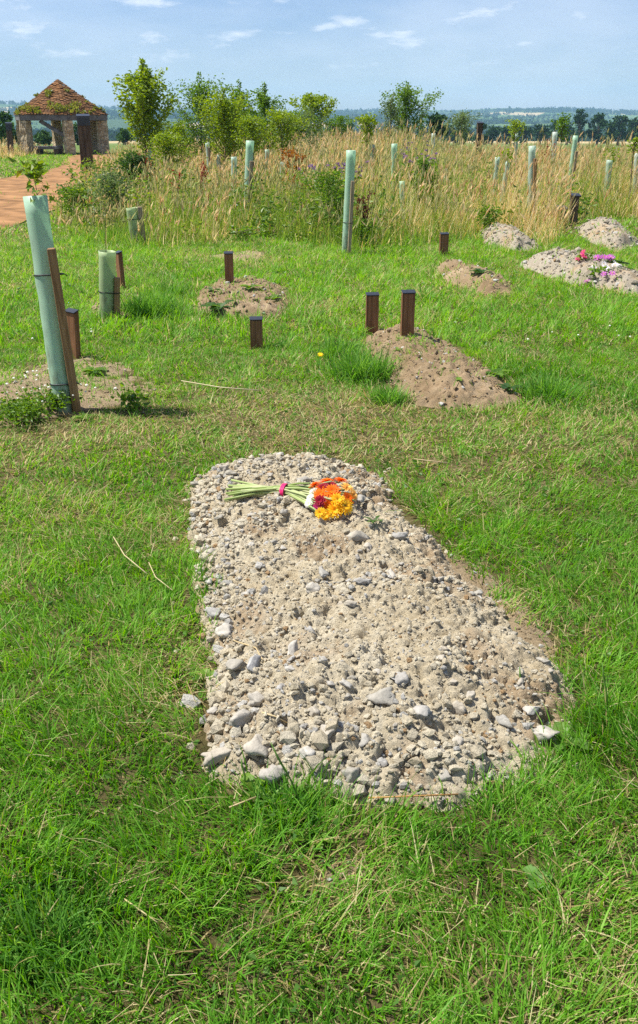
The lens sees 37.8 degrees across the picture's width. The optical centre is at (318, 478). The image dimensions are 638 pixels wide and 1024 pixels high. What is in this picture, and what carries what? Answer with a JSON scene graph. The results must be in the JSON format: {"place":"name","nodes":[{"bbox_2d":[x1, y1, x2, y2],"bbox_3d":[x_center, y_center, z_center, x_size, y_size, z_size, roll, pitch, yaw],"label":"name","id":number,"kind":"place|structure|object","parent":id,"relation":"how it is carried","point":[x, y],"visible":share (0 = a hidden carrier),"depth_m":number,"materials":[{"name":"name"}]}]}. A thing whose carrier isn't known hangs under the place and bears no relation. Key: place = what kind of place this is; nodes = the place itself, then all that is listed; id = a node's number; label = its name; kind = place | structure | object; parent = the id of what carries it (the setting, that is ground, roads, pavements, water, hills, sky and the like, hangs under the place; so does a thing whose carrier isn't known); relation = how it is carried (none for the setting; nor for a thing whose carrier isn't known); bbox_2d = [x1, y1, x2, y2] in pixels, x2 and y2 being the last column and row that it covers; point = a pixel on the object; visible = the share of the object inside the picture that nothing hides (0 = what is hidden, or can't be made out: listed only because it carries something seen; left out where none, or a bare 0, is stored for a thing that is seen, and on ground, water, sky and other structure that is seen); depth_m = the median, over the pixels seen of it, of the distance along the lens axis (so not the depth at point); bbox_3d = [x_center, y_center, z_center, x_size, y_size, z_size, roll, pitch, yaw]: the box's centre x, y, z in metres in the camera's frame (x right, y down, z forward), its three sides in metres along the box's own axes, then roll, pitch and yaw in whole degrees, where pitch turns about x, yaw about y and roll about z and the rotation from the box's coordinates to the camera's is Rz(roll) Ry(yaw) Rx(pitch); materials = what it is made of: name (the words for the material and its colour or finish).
{"place":"outdoors","nodes":[
{"label":"outdoors","id":0,"kind":"place"},
{"bbox_2d":[0,154,119,229],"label":"path","id":1,"kind":"structure","parent":0,"point":[13,209],"depth_m":22.34,"materials":[{"name":"gravel"}]},
{"bbox_2d":[0,104,637,1023],"bbox_3d":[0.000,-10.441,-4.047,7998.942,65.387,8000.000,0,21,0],"label":"ground","id":2,"kind":"structure","parent":0,"point":[202,748],"depth_m":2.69,"materials":[{"name":"plant"}]},
{"bbox_2d":[0,110,17,145],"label":"tree","id":3,"kind":"object","parent":2,"relation":"on","point":[5,117],"visible":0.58,"depth_m":57.78,"materials":[{"name":"green plant"}]},
{"bbox_2d":[5,122,13,151],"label":"marker post","id":4,"kind":"object","parent":2,"relation":"on","point":[8,125],"visible":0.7,"depth_m":42.15,"materials":[{"name":"wood"}]},
{"bbox_2d":[0,386,71,425],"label":"leafy weed","id":5,"kind":"object","parent":2,"relation":"on","point":[26,409],"visible":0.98,"depth_m":5.19,"materials":[{"name":"green plant"}]},
{"bbox_2d":[33,129,51,144],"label":"tree","id":6,"kind":"object","parent":2,"relation":"on","point":[42,137],"visible":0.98,"depth_m":84.28,"materials":[{"name":"green plant"}]},
{"bbox_2d":[19,383,82,409],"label":"leafy weed","id":7,"kind":"object","parent":2,"relation":"on","point":[53,398],"visible":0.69,"depth_m":5.36,"materials":[{"name":"green plant"}]},
{"bbox_2d":[23,195,81,412],"bbox_3d":[-1.508,-0.922,5.303,0.151,1.327,0.303,-16,26,-35],"label":"tree tube","id":8,"kind":"object","parent":2,"relation":"on","point":[58,348],"visible":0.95,"depth_m":5.22,"materials":[{"name":"green plastic"}]},
{"bbox_2d":[8,157,54,202],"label":"sapling","id":9,"kind":"object","parent":8,"relation":"in","point":[36,167],"visible":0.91,"depth_m":5.05,"materials":[{"name":"green plant"}]},
{"bbox_2d":[13,79,109,154],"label":"tiled shelter","id":10,"kind":"object","parent":2,"relation":"on","point":[57,102],"visible":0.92,"depth_m":42.99,"materials":[{"name":"tile"}]},
{"bbox_2d":[66,308,80,358],"bbox_3d":[-1.757,-0.979,6.649,0.098,0.472,0.052,16,26,28],"label":"grave marker","id":11,"kind":"object","parent":2,"relation":"on","point":[72,314],"visible":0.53,"depth_m":6.59,"materials":[{"name":"brown wood"}]},
{"bbox_2d":[48,182,102,217],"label":"nettle clump","id":12,"kind":"object","parent":2,"relation":"on","point":[73,190],"visible":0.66,"depth_m":14.85,"materials":[{"name":"green plant"}]},
{"bbox_2d":[0,860,157,1014],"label":"grass tuft","id":13,"kind":"object","parent":2,"relation":"on","point":[40,920],"visible":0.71,"depth_m":1.91,"materials":[{"name":"plant"}]},
{"bbox_2d":[0,354,158,427],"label":"bare soil","id":14,"kind":"structure","parent":2,"relation":"on","point":[83,388],"depth_m":5.90,"materials":[{"name":"soil"}]},
{"bbox_2d":[76,114,93,170],"bbox_3d":[-7.374,-10.453,29.452,0.408,2.032,0.313,-6,22,-13],"label":"marker post","id":15,"kind":"object","parent":2,"relation":"on","point":[84,136],"visible":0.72,"depth_m":29.23,"materials":[{"name":"wood"}]},
{"bbox_2d":[85,170,139,220],"bbox_3d":[-3.294,-4.342,14.592,0.811,0.952,0.801,-13,25,-31],"label":"nettle clump","id":16,"kind":"object","parent":2,"relation":"on","point":[110,176],"visible":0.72,"depth_m":14.49,"materials":[{"name":"green plant"}]},
{"bbox_2d":[83,292,144,320],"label":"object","id":17,"kind":"structure","parent":2,"relation":"on","point":[93,307],"depth_m":8.40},
{"bbox_2d":[98,250,122,319],"bbox_3d":[-1.764,-1.580,7.895,0.228,0.698,0.158,0,21,0],"label":"tree tube","id":18,"kind":"object","parent":17,"relation":"on","point":[109,289],"visible":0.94,"depth_m":7.82,"materials":[{"name":"green plastic"}]},
{"bbox_2d":[92,198,125,250],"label":"sapling","id":19,"kind":"object","parent":18,"relation":"in","point":[108,218],"visible":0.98,"depth_m":7.70,"materials":[{"name":"green plant"}]},
{"bbox_2d":[116,250,125,288],"bbox_3d":[-1.985,-2.027,9.307,0.052,0.491,0.098,-13,22,-30],"label":"grave marker","id":20,"kind":"object","parent":2,"relation":"on","point":[119,265],"visible":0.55,"depth_m":9.25,"materials":[{"name":"brown wood"}]},
{"bbox_2d":[116,128,134,144],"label":"tree","id":21,"kind":"object","parent":2,"relation":"on","point":[123,136],"visible":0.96,"depth_m":84.24,"materials":[{"name":"green plant"}]},
{"bbox_2d":[103,149,154,189],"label":"shrub","id":22,"kind":"object","parent":2,"relation":"on","point":[127,161],"visible":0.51,"depth_m":17.94,"materials":[{"name":"green plant"}]},
{"bbox_2d":[110,382,150,410],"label":"leafy weed","id":23,"kind":"object","parent":2,"relation":"on","point":[132,398],"visible":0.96,"depth_m":5.48,"materials":[{"name":"green plant"}]},
{"bbox_2d":[126,206,145,242],"bbox_3d":[-2.477,-3.404,12.692,0.267,0.596,0.177,0,21,0],"label":"tree tube","id":24,"kind":"object","parent":2,"relation":"on","point":[130,212],"visible":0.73,"depth_m":12.60,"materials":[{"name":"green plastic"}]},
{"bbox_2d":[84,283,192,319],"bbox_3d":[-1.528,-1.521,8.008,0.952,0.338,0.896,-12,24,-29],"label":"grass tuft","id":25,"kind":"object","parent":2,"relation":"on","point":[136,306],"visible":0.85,"depth_m":7.98,"materials":[{"name":"plant"}]},
{"bbox_2d":[107,57,177,155],"bbox_3d":[-4.512,-9.225,24.137,1.758,3.153,1.706,15,26,34],"label":"sapling","id":26,"kind":"object","parent":2,"relation":"on","point":[144,106],"visible":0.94,"depth_m":23.87,"materials":[{"name":"green plant"}]},
{"bbox_2d":[144,129,193,170],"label":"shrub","id":27,"kind":"object","parent":2,"relation":"on","point":[168,142],"visible":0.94,"depth_m":20.65,"materials":[{"name":"green plant"}]},
{"bbox_2d":[142,274,197,296],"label":"grass tuft","id":28,"kind":"object","parent":2,"relation":"on","point":[174,287],"visible":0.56,"depth_m":8.91,"materials":[{"name":"plant"}]},
{"bbox_2d":[159,118,198,158],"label":"sapling","id":29,"kind":"object","parent":2,"relation":"on","point":[177,128],"visible":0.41,"depth_m":27.09,"materials":[{"name":"green plant"}]},
{"bbox_2d":[162,71,236,157],"bbox_3d":[-3.218,-9.534,25.335,2.062,2.861,2.102,0,21,0],"label":"sapling","id":30,"kind":"object","parent":2,"relation":"on","point":[197,92],"visible":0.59,"depth_m":25.01,"materials":[{"name":"green plant"}]},
{"bbox_2d":[188,86,252,168],"bbox_3d":[-2.110,-7.425,20.622,1.439,2.346,1.030,0,21,0],"label":"sapling","id":31,"kind":"object","parent":2,"relation":"on","point":[222,116],"visible":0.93,"depth_m":20.39,"materials":[{"name":"green plant"}]},
{"bbox_2d":[224,251,233,282],"bbox_3d":[-0.874,-2.005,9.061,0.090,0.407,0.052,-1,21,-3],"label":"grave marker","id":32,"kind":"object","parent":2,"relation":"on","point":[228,265],"visible":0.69,"depth_m":9.02,"materials":[{"name":"brown wood"}]},
{"bbox_2d":[223,79,256,158],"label":"sapling","id":33,"kind":"object","parent":2,"relation":"on","point":[238,92],"visible":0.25,"depth_m":27.63,"materials":[{"name":"green plant"}]},
{"bbox_2d":[193,275,289,318],"bbox_3d":[-0.727,-1.734,8.779,1.152,0.190,2.124,0,21,0],"label":"grave mound","id":34,"kind":"object","parent":2,"relation":"on","point":[253,308],"visible":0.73,"depth_m":8.41,"materials":[{"name":"soil"}]},
{"bbox_2d":[223,225,269,239],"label":"nettle clump","id":35,"kind":"object","parent":2,"relation":"on","point":[249,231],"visible":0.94,"depth_m":12.82,"materials":[{"name":"green plant"}]},
{"bbox_2d":[243,140,253,222],"bbox_3d":[-1.130,-4.671,14.874,0.218,1.381,0.212,0,21,0],"label":"tree tube","id":36,"kind":"object","parent":2,"relation":"on","point":[249,155],"visible":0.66,"depth_m":14.74,"materials":[{"name":"green plastic"}]},
{"bbox_2d":[230,114,274,181],"bbox_3d":[-1.305,-6.500,19.011,0.874,1.795,0.739,11,24,27],"label":"sapling","id":37,"kind":"object","parent":2,"relation":"on","point":[250,123],"visible":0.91,"depth_m":18.73,"materials":[{"name":"green plant"}]},
{"bbox_2d":[240,772,266,800],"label":"leafy weed","id":38,"kind":"object","parent":2,"relation":"on","point":[248,776],"visible":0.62,"depth_m":2.34,"materials":[{"name":"green plant"}]},
{"bbox_2d":[249,316,262,348],"bbox_3d":[-0.465,-1.026,6.930,0.098,0.360,0.052,-1,21,-3],"label":"grave marker","id":39,"kind":"object","parent":2,"relation":"on","point":[256,333],"visible":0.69,"depth_m":6.89,"materials":[{"name":"brown wood"}]},
{"bbox_2d":[243,82,287,158],"bbox_3d":[-1.584,-9.730,26.132,1.334,2.635,1.277,-19,28,-40],"label":"sapling","id":40,"kind":"object","parent":2,"relation":"on","point":[263,103],"visible":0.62,"depth_m":25.91,"materials":[{"name":"green plant"}]},
{"bbox_2d":[209,762,364,870],"bbox_3d":[-0.043,0.795,2.227,0.338,0.115,0.391,-12,24,-28],"label":"grass tuft","id":41,"kind":"object","parent":2,"relation":"on","point":[274,791],"visible":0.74,"depth_m":2.26,"materials":[{"name":"plant"}]},
{"bbox_2d":[260,106,314,156],"bbox_3d":[-0.903,-7.991,22.594,1.372,1.970,1.239,-13,25,-30],"label":"sapling","id":42,"kind":"object","parent":2,"relation":"on","point":[278,118],"visible":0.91,"depth_m":22.35,"materials":[{"name":"green plant"}]},
{"bbox_2d":[278,146,309,195],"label":"shrub","id":43,"kind":"object","parent":2,"relation":"on","point":[291,153],"visible":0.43,"depth_m":16.58,"materials":[{"name":"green plant"}]},
{"bbox_2d":[290,107,330,161],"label":"shrub","id":44,"kind":"object","parent":2,"relation":"on","point":[310,128],"visible":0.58,"depth_m":24.29,"materials":[{"name":"green plant"}]},
{"bbox_2d":[288,828,333,847],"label":"leafy weed","id":45,"kind":"object","parent":2,"relation":"on","point":[300,837],"visible":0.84,"depth_m":2.17,"materials":[{"name":"green plant"}]},
{"bbox_2d":[289,91,339,145],"bbox_3d":[-0.177,-11.204,30.141,1.712,2.503,1.709,0,21,0],"label":"sapling","id":46,"kind":"object","parent":2,"relation":"on","point":[312,102],"visible":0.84,"depth_m":29.64,"materials":[{"name":"green plant"}]},
{"bbox_2d":[0,118,637,252],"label":"meadow grass","id":47,"kind":"structure","parent":2,"relation":"on","point":[425,220],"depth_m":14.88,"materials":[{"name":"plant"}]},
{"bbox_2d":[0,100,637,141],"bbox_3d":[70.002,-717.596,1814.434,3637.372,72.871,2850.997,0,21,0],"label":"distant woodland","id":48,"kind":"object","parent":2,"relation":"on","point":[351,113],"visible":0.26,"depth_m":1786.78,"materials":[{"name":"plant"}]},
{"bbox_2d":[289,167,353,236],"bbox_3d":[0.075,-3.888,13.243,0.964,1.076,0.899,7,22,18],"label":"nettle clump","id":49,"kind":"object","parent":2,"relation":"on","point":[327,177],"visible":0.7,"depth_m":13.07,"materials":[{"name":"green plant"}]},
{"bbox_2d":[298,160,368,229],"bbox_3d":[0.200,-4.136,13.644,1.034,1.036,0.602,0,21,0],"label":"thistle","id":50,"kind":"object","parent":2,"relation":"on","point":[334,167],"visible":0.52,"depth_m":13.53,"materials":[{"name":"green plant"}]},
{"bbox_2d":[299,328,373,360],"bbox_3d":[0.136,-0.970,6.698,0.631,0.228,0.550,0,21,0],"label":"grass tuft","id":51,"kind":"object","parent":2,"relation":"on","point":[334,346],"visible":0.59,"depth_m":6.71,"materials":[{"name":"plant"}]},
{"bbox_2d":[323,114,355,142],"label":"sapling","id":52,"kind":"object","parent":2,"relation":"on","point":[340,120],"visible":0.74,"depth_m":31.68,"materials":[{"name":"green plant"}]},
{"bbox_2d":[319,857,365,887],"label":"bare soil","id":53,"kind":"structure","parent":2,"relation":"on","point":[348,872],"depth_m":2.10,"materials":[{"name":"soil"}]},
{"bbox_2d":[342,150,355,253],"bbox_3d":[0.391,-3.360,11.569,0.142,1.367,0.205,-19,28,-40],"label":"tree tube","id":54,"kind":"object","parent":2,"relation":"on","point":[348,201],"visible":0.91,"depth_m":11.50,"materials":[{"name":"green plastic"}]},
{"bbox_2d":[298,339,411,386],"bbox_3d":[0.281,-0.787,6.135,0.709,0.302,0.750,7,22,16],"label":"grass tuft","id":55,"kind":"object","parent":2,"relation":"on","point":[365,368],"visible":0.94,"depth_m":6.09,"materials":[{"name":"plant"}]},
{"bbox_2d":[350,112,379,162],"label":"sapling","id":56,"kind":"object","parent":2,"relation":"on","point":[366,119],"visible":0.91,"depth_m":18.65,"materials":[{"name":"green plant"}]},
{"bbox_2d":[356,189,374,237],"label":"dock plant","id":57,"kind":"object","parent":2,"relation":"on","point":[364,206],"visible":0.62,"depth_m":12.52,"materials":[{"name":"brown plant"}]},
{"bbox_2d":[352,216,381,243],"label":"nettle clump","id":58,"kind":"object","parent":2,"relation":"on","point":[362,227],"visible":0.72,"depth_m":12.28,"materials":[{"name":"green plant"}]},
{"bbox_2d":[365,292,378,333],"bbox_3d":[0.420,-1.256,7.383,0.104,0.442,0.052,-2,21,-5],"label":"grave marker","id":59,"kind":"object","parent":2,"relation":"on","point":[372,311],"visible":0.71,"depth_m":7.34,"materials":[{"name":"brown wood"}]},
{"bbox_2d":[162,452,595,821],"bbox_3d":[0.083,0.306,3.457,1.367,0.249,2.842,-3,21,-8],"label":"grave mound","id":60,"kind":"object","parent":2,"relation":"on","point":[393,626],"visible":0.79,"depth_m":2.78,"materials":[{"name":"gravel"}]},
{"bbox_2d":[201,746,231,766],"bbox_3d":[-0.264,0.720,2.425,0.101,0.042,0.047,-10,23,-24],"label":"stone","id":61,"kind":"object","parent":60,"relation":"on","point":[219,754],"visible":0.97,"depth_m":2.41,"materials":[{"name":"stone"}]},
{"bbox_2d":[215,623,232,637],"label":"stone","id":62,"kind":"object","parent":60,"relation":"on","point":[225,629],"visible":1,"depth_m":2.95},
{"bbox_2d":[226,659,246,673],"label":"stone","id":63,"kind":"object","parent":60,"relation":"on","point":[232,665],"visible":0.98,"depth_m":2.72,"materials":[{"name":"stone"}]},
{"bbox_2d":[229,708,253,726],"bbox_3d":[-0.208,0.643,2.496,0.045,0.044,0.085,-4,2,25],"label":"stone","id":64,"kind":"object","parent":60,"relation":"on","point":[239,717],"visible":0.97,"depth_m":2.48,"materials":[{"name":"stone"}]},
{"bbox_2d":[247,691,264,706],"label":"stone","id":65,"kind":"object","parent":60,"relation":"on","point":[256,699],"visible":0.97,"depth_m":2.56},
{"bbox_2d":[243,734,269,756],"bbox_3d":[-0.157,0.694,2.408,0.069,0.033,0.074,32,32,26],"label":"stone","id":66,"kind":"object","parent":60,"relation":"on","point":[254,746],"visible":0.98,"depth_m":2.39,"materials":[{"name":"stone"}]},
{"bbox_2d":[258,764,285,783],"bbox_3d":[-0.110,0.741,2.349,0.049,0.041,0.091,18,28,39],"label":"stone","id":67,"kind":"object","parent":60,"relation":"on","point":[275,769],"visible":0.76,"depth_m":2.33,"materials":[{"name":"stone"}]},
{"bbox_2d":[224,477,357,520],"bbox_3d":[-0.137,0.066,3.761,0.598,0.143,0.332,6,22,16],"label":"bouquet","id":68,"kind":"object","parent":60,"relation":"on","point":[336,503],"visible":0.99,"depth_m":3.74,"materials":[{"name":"multicoloured plant"}]},
{"bbox_2d":[341,766,359,783],"bbox_3d":[0.082,0.740,2.332,0.052,0.044,0.038,-13,13,-23],"label":"stone","id":69,"kind":"object","parent":60,"relation":"on","point":[350,774],"visible":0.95,"depth_m":2.32,"materials":[{"name":"stone"}]},
{"bbox_2d":[346,530,370,542],"bbox_3d":[0.143,0.211,3.452,0.085,0.053,0.060,-8,23,-20],"label":"stone","id":70,"kind":"object","parent":60,"relation":"on","point":[359,536],"visible":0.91,"depth_m":3.43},
{"bbox_2d":[365,686,394,704],"bbox_3d":[0.166,0.590,2.513,0.083,0.046,0.058,2,21,5],"label":"stone","id":71,"kind":"object","parent":60,"relation":"on","point":[386,696],"visible":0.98,"depth_m":2.50,"materials":[{"name":"stone"}]},
{"bbox_2d":[413,705,430,719],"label":"stone","id":72,"kind":"object","parent":60,"relation":"on","point":[423,711],"visible":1,"depth_m":2.45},
{"bbox_2d":[533,725,559,741],"bbox_3d":[0.612,0.691,2.510,0.072,0.045,0.061,11,24,27],"label":"stone","id":73,"kind":"object","parent":60,"relation":"on","point":[548,733],"visible":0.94,"depth_m":2.49,"materials":[{"name":"stone"}]},
{"bbox_2d":[359,375,421,409],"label":"grass tuft","id":74,"kind":"object","parent":2,"relation":"on","point":[385,396],"visible":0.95,"depth_m":5.59,"materials":[{"name":"plant"}]},
{"bbox_2d":[378,92,404,139],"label":"sapling","id":75,"kind":"object","parent":2,"relation":"on","point":[391,108],"visible":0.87,"depth_m":29.75,"materials":[{"name":"green plant"}]},
{"bbox_2d":[400,289,415,335],"bbox_3d":[0.656,-1.178,6.899,0.102,0.438,0.052,-3,21,-9],"label":"grave marker","id":76,"kind":"object","parent":2,"relation":"on","point":[407,312],"visible":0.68,"depth_m":6.86,"materials":[{"name":"brown wood"}]},
{"bbox_2d":[379,81,443,140],"bbox_3d":[3.022,-11.733,30.959,2.140,2.904,1.896,0,21,0],"label":"sapling","id":77,"kind":"object","parent":2,"relation":"on","point":[406,97],"visible":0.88,"depth_m":30.51,"materials":[{"name":"green plant"}]},
{"bbox_2d":[401,149,437,212],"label":"thistle","id":78,"kind":"object","parent":2,"relation":"on","point":[403,164],"visible":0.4,"depth_m":15.26,"materials":[{"name":"green plant"}]},
{"bbox_2d":[408,154,442,213],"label":"nettle clump","id":79,"kind":"object","parent":2,"relation":"on","point":[421,163],"visible":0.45,"depth_m":14.76,"materials":[{"name":"green plant"}]},
{"bbox_2d":[425,111,448,140],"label":"tree","id":80,"kind":"object","parent":2,"relation":"on","point":[433,118],"visible":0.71,"depth_m":65.11,"materials":[{"name":"green plant"}]},
{"bbox_2d":[439,232,448,255],"bbox_3d":[1.550,-2.829,11.577,0.113,0.455,0.052,-5,22,-12],"label":"grave marker","id":81,"kind":"object","parent":2,"relation":"on","point":[444,240],"visible":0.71,"depth_m":11.52,"materials":[{"name":"brown wood"}]},
{"bbox_2d":[364,324,525,412],"bbox_3d":[0.796,-0.825,6.447,1.106,0.207,2.408,0,21,0],"label":"grave mound","id":82,"kind":"object","parent":2,"relation":"on","point":[464,390],"visible":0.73,"depth_m":5.90,"materials":[{"name":"soil"}]},
{"bbox_2d":[441,108,482,148],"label":"sapling","id":83,"kind":"object","parent":2,"relation":"on","point":[461,120],"visible":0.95,"depth_m":32.68,"materials":[{"name":"green plant"}]},
{"bbox_2d":[431,259,513,295],"bbox_3d":[1.633,-2.218,10.025,0.880,0.226,2.552,0,21,0],"label":"grave mound","id":84,"kind":"object","parent":2,"relation":"on","point":[490,288],"visible":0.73,"depth_m":9.46,"materials":[{"name":"soil"}]},
{"bbox_2d":[467,202,508,229],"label":"nettle clump","id":85,"kind":"object","parent":2,"relation":"on","point":[486,221],"visible":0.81,"depth_m":13.40,"materials":[{"name":"green plant"}]},
{"bbox_2d":[483,125,501,144],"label":"tree","id":86,"kind":"object","parent":2,"relation":"on","point":[493,132],"visible":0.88,"depth_m":234.74,"materials":[{"name":"green plant"}]},
{"bbox_2d":[443,548,556,661],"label":"bare soil","id":87,"kind":"structure","parent":2,"relation":"on","point":[529,635],"depth_m":3.23,"materials":[{"name":"soil"}]},
{"bbox_2d":[476,222,540,250],"bbox_3d":[2.583,-3.380,12.912,0.840,0.293,2.296,0,21,0],"label":"grave mound","id":88,"kind":"object","parent":2,"relation":"on","point":[522,240],"visible":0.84,"depth_m":12.38,"materials":[{"name":"gravel"}]},
{"bbox_2d":[504,119,526,163],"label":"sapling","id":89,"kind":"object","parent":2,"relation":"on","point":[515,125],"visible":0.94,"depth_m":25.25,"materials":[{"name":"green plant"}]},
{"bbox_2d":[527,146,536,222],"bbox_3d":[3.272,-4.428,14.348,0.179,1.328,0.154,0,21,0],"label":"tree tube","id":90,"kind":"object","parent":2,"relation":"on","point":[532,159],"visible":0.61,"depth_m":14.21,"materials":[{"name":"green plastic"}]},
{"bbox_2d":[522,864,550,890],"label":"leafy weed","id":91,"kind":"object","parent":2,"relation":"on","point":[535,870],"visible":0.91,"depth_m":2.07,"materials":[{"name":"green plant"}]},
{"bbox_2d":[531,124,551,143],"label":"tree","id":92,"kind":"object","parent":2,"relation":"on","point":[545,131],"visible":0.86,"depth_m":241.18,"materials":[{"name":"green plant"}]},
{"bbox_2d":[504,368,594,408],"bbox_3d":[1.349,-0.591,5.678,0.700,0.213,0.633,0,21,0],"label":"grass tuft","id":93,"kind":"object","parent":2,"relation":"on","point":[547,387],"visible":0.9,"depth_m":5.64,"materials":[{"name":"plant"}]},
{"bbox_2d":[550,112,574,158],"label":"sapling","id":94,"kind":"object","parent":2,"relation":"on","point":[562,125],"visible":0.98,"depth_m":27.98,"materials":[{"name":"green plant"}]},
{"bbox_2d":[547,722,592,750],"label":"leafy weed","id":95,"kind":"object","parent":2,"relation":"on","point":[558,724],"visible":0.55,"depth_m":2.51,"materials":[{"name":"green plant"}]},
{"bbox_2d":[566,135,577,195],"bbox_3d":[4.895,-5.915,18.062,0.144,1.400,0.142,-2,21,-6],"label":"tree tube","id":96,"kind":"object","parent":2,"relation":"on","point":[574,146],"visible":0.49,"depth_m":17.91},
{"bbox_2d":[569,193,580,223],"bbox_3d":[4.064,-4.211,14.874,0.150,0.669,0.128,-3,21,-8],"label":"grave marker","id":97,"kind":"object","parent":2,"relation":"on","point":[574,207],"visible":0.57,"depth_m":14.80,"materials":[{"name":"wood"}]},
{"bbox_2d":[520,246,637,293],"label":"grave mound","id":98,"kind":"object","parent":2,"relation":"on","point":[630,278],"visible":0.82,"depth_m":9.83,"materials":[{"name":"gravel"}]},
{"bbox_2d":[572,108,588,144],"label":"tree","id":99,"kind":"object","parent":2,"relation":"on","point":[579,121],"visible":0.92,"depth_m":228.56,"materials":[{"name":"green plant"}]},
{"bbox_2d":[585,112,607,144],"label":"tree","id":100,"kind":"object","parent":2,"relation":"on","point":[598,119],"visible":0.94,"depth_m":228.91,"materials":[{"name":"green plant"}]},
{"bbox_2d":[573,216,637,249],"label":"grave mound","id":101,"kind":"object","parent":2,"relation":"on","point":[606,224],"visible":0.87,"depth_m":12.81,"materials":[{"name":"gravel"}]},
{"bbox_2d":[599,120,617,143],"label":"tree","id":102,"kind":"object","parent":2,"relation":"on","point":[611,127],"visible":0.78,"depth_m":223.40,"materials":[{"name":"green plant"}]},
{"bbox_2d":[605,115,632,144],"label":"tree","id":103,"kind":"object","parent":2,"relation":"on","point":[622,124],"visible":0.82,"depth_m":233.10,"materials":[{"name":"green plant"}]},
{"bbox_2d":[0,0,637,111],"label":"sky","id":104,"kind":"structure","parent":0,"point":[480,54],"materials":[{"name":"blue"}]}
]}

